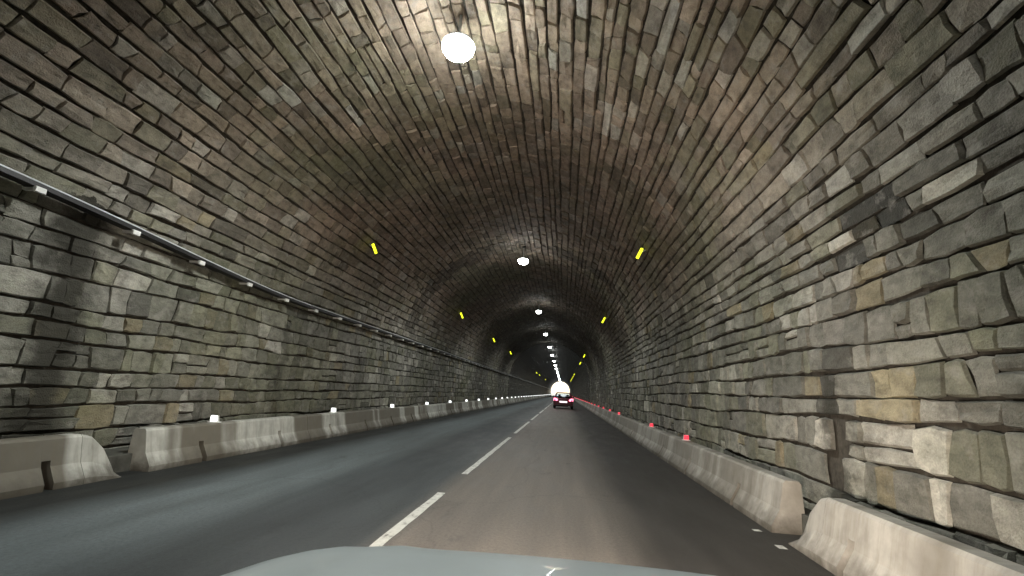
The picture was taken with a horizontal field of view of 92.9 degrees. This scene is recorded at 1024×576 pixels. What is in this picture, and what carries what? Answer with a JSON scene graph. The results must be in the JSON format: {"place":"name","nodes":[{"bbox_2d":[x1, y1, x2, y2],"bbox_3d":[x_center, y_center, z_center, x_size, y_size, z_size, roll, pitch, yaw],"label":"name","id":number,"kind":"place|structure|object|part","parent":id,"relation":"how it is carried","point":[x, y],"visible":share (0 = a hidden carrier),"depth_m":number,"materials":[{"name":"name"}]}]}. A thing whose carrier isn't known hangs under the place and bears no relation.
{"place":"outdoors","nodes":[
{"label":"outdoors","id":0,"kind":"place"},
{"bbox_2d":[104,446,132,472],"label":"walkway","id":1,"kind":"structure","parent":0,"point":[120,459],"depth_m":6.48,"materials":[{"name":"grey concrete"}]},
{"bbox_2d":[0,395,835,575],"bbox_3d":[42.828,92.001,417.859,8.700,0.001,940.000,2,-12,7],"label":"road","id":2,"kind":"structure","parent":0,"point":[579,482],"depth_m":5.37,"materials":[{"name":"grey asphalt"}]},
{"bbox_2d":[0,433,120,499],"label":"concrete barrier","id":3,"kind":"object","parent":2,"relation":"on","point":[33,465],"visible":1,"depth_m":5.36,"materials":[{"name":"grey concrete"}]},
{"bbox_2d":[128,415,310,471],"bbox_3d":[-4.826,2.647,8.685,0.370,0.550,4.288,2,-12,7],"label":"concrete barrier","id":4,"kind":"object","parent":2,"relation":"on","point":[156,448],"visible":0.99,"depth_m":7.75,"materials":[{"name":"grey concrete"}]},
{"bbox_2d":[207,415,220,422],"bbox_3d":[-4.934,2.172,8.079,0.182,0.115,0.100,2,-12,7],"label":"marker reflector","id":5,"kind":"object","parent":4,"relation":"on","point":[214,418],"visible":1,"depth_m":8.05,"materials":[{"name":"white plastic"}]},
{"bbox_2d":[304,409,381,440],"bbox_3d":[-4.381,3.554,12.864,0.370,0.550,4.288,2,-12,7],"label":"concrete barrier","id":6,"kind":"object","parent":2,"relation":"on","point":[324,425],"visible":0.98,"depth_m":12.35,"materials":[{"name":"grey concrete"}]},
{"bbox_2d":[331,408,337,412],"bbox_3d":[-4.489,3.080,12.259,0.182,0.115,0.100,2,-12,7],"label":"marker reflector","id":7,"kind":"object","parent":6,"relation":"on","point":[333,410],"visible":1,"depth_m":12.23,"materials":[{"name":"white plastic"}]},
{"bbox_2d":[378,406,421,427],"bbox_3d":[-3.935,4.462,17.044,0.370,0.550,4.288,2,-12,7],"label":"concrete barrier","id":8,"kind":"object","parent":2,"relation":"on","point":[388,417],"visible":0.94,"depth_m":16.66,"materials":[{"name":"grey concrete"}]},
{"bbox_2d":[416,403,446,419],"bbox_3d":[-3.490,5.369,21.223,0.370,0.550,4.288,2,-12,7],"label":"concrete barrier","id":9,"kind":"object","parent":2,"relation":"on","point":[430,411],"visible":0.91,"depth_m":20.91,"materials":[{"name":"grey concrete"}]},
{"bbox_2d":[443,402,464,415],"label":"concrete barrier","id":10,"kind":"object","parent":2,"relation":"on","point":[454,408],"visible":0.9,"depth_m":25.14,"materials":[{"name":"grey concrete"}]},
{"bbox_2d":[221,546,714,575],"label":"car front","id":11,"kind":"object","parent":2,"relation":"on","point":[381,561],"visible":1,"depth_m":1.18,"materials":[{"name":"grey paint"}]},
{"bbox_2d":[463,401,477,411],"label":"concrete barrier","id":12,"kind":"object","parent":2,"relation":"on","point":[468,406],"visible":0.88,"depth_m":29.40,"materials":[{"name":"grey concrete"}]},
{"bbox_2d":[476,400,487,409],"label":"concrete barrier","id":13,"kind":"object","parent":2,"relation":"on","point":[481,404],"visible":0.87,"depth_m":33.66,"materials":[{"name":"grey concrete"}]},
{"bbox_2d":[487,399,495,407],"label":"concrete barrier","id":14,"kind":"object","parent":2,"relation":"on","point":[491,403],"visible":0.81,"depth_m":37.92,"materials":[{"name":"grey concrete"}]},
{"bbox_2d":[494,399,501,405],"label":"concrete barrier","id":15,"kind":"object","parent":2,"relation":"on","point":[498,402],"visible":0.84,"depth_m":41.90,"materials":[{"name":"grey concrete"}]},
{"bbox_2d":[501,398,507,404],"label":"concrete barrier","id":16,"kind":"object","parent":2,"relation":"on","point":[504,401],"visible":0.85,"depth_m":46.35,"materials":[{"name":"grey concrete"}]},
{"bbox_2d":[553,392,573,409],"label":"hatchback car","id":17,"kind":"object","parent":2,"relation":"on","point":[563,399],"visible":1,"depth_m":43.24,"materials":[{"name":"red paint"}]},
{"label":"rear window","id":18,"kind":"part","parent":17,"relation":"part of","materials":[{"name":"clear glass"}]},
{"bbox_2d":[369,402,786,548],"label":"road marking","id":19,"kind":"object","parent":2,"relation":"on","point":[383,539],"visible":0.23,"depth_m":5.29,"materials":[{"name":"white paint"}]},
{"bbox_2d":[591,405,597,413],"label":"concrete barrier","id":20,"kind":"object","parent":2,"relation":"on","point":[594,408],"visible":0.66,"depth_m":38.06,"materials":[{"name":"grey concrete"}]},
{"bbox_2d":[595,407,601,416],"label":"concrete barrier","id":21,"kind":"object","parent":2,"relation":"on","point":[598,412],"visible":0.71,"depth_m":32.88,"materials":[{"name":"grey concrete"}]},
{"bbox_2d":[600,409,611,421],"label":"concrete barrier","id":22,"kind":"object","parent":2,"relation":"on","point":[605,414],"visible":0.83,"depth_m":27.77,"materials":[{"name":"grey concrete"}]},
{"bbox_2d":[607,412,624,429],"bbox_3d":[4.912,6.243,23.019,0.370,0.550,5.188,2,-12,7],"label":"concrete barrier","id":23,"kind":"object","parent":2,"relation":"on","point":[614,420],"visible":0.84,"depth_m":22.62,"materials":[{"name":"grey concrete"}]},
{"bbox_2d":[618,416,643,440],"bbox_3d":[4.374,5.146,17.965,0.370,0.550,5.188,2,-12,7],"label":"concrete barrier","id":24,"kind":"object","parent":2,"relation":"on","point":[629,427],"visible":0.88,"depth_m":17.46,"materials":[{"name":"grey concrete"}]},
{"bbox_2d":[635,424,682,463],"bbox_3d":[3.835,4.048,12.910,0.370,0.550,5.188,2,-12,7],"label":"concrete barrier","id":25,"kind":"object","parent":2,"relation":"on","point":[659,443],"visible":0.87,"depth_m":12.18,"materials":[{"name":"grey concrete"}]},
{"bbox_2d":[670,439,804,534],"bbox_3d":[3.296,2.951,7.856,0.370,0.550,5.188,2,-12,7],"label":"concrete barrier","id":26,"kind":"object","parent":2,"relation":"on","point":[770,501],"visible":0.98,"depth_m":6.27,"materials":[{"name":"grey concrete"}]},
{"bbox_2d":[682,435,689,440],"bbox_3d":[3.598,3.095,10.056,0.154,0.110,0.100,2,-12,7],"label":"marker reflector","id":27,"kind":"object","parent":26,"relation":"on","point":[685,437],"visible":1,"depth_m":10.02,"materials":[{"name":"red plastic"}]},
{"bbox_2d":[788,497,1023,575],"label":"concrete barrier","id":28,"kind":"object","parent":2,"relation":"on","point":[842,537],"visible":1,"depth_m":3.68,"materials":[{"name":"grey concrete"}]},
{"bbox_2d":[551,382,569,392],"label":"sky","id":29,"kind":"structure","parent":0,"point":[558,386],"materials":[{"name":"white"}]},
{"bbox_2d":[802,507,811,532],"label":"walkway","id":30,"kind":"structure","parent":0,"point":[805,516],"depth_m":5.26,"materials":[{"name":"grey concrete"}]},
{"label":"ground","id":31,"kind":"structure","parent":0,"visible":0},
{"bbox_2d":[0,0,1023,565],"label":"road tunnel","id":32,"kind":"structure","parent":31,"relation":"on","point":[814,208],"depth_m":7.14,"materials":[{"name":"stone"}]},
{"bbox_2d":[0,164,548,388],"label":"cable tray","id":33,"kind":"object","parent":32,"relation":"attached to","point":[30,183],"visible":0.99,"depth_m":7.43,"materials":[{"name":"metal"}]},
{"bbox_2d":[370,243,377,254],"bbox_3d":[-3.885,-1.096,13.626,0.314,0.339,0.068,2,-12,7],"label":"yellow marker light","id":34,"kind":"object","parent":32,"relation":"attached to","point":[373,246],"visible":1,"depth_m":13.59,"materials":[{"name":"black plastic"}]},
{"bbox_2d":[442,15,474,61],"bbox_3d":[-0.816,-4.005,7.592,0.509,0.926,0.509,2,-12,7],"label":"ceiling lamp","id":35,"kind":"object","parent":32,"relation":"hanging from","point":[458,46],"visible":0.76,"depth_m":7.39,"materials":[{"name":"metal"}]},
{"bbox_2d":[518,246,527,264],"bbox_3d":[0.470,-1.324,19.682,0.424,0.772,0.424,2,-12,7],"label":"ceiling lamp","id":36,"kind":"object","parent":32,"relation":"hanging from","point":[523,260],"visible":1,"depth_m":19.51,"materials":[{"name":"metal"}]},
{"bbox_2d":[635,248,644,259],"bbox_3d":[3.402,-0.903,12.807,0.314,0.339,0.068,2,-12,7],"label":"yellow marker light","id":37,"kind":"object","parent":32,"relation":"attached to","point":[639,253],"visible":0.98,"depth_m":12.78,"materials":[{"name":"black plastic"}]}
]}

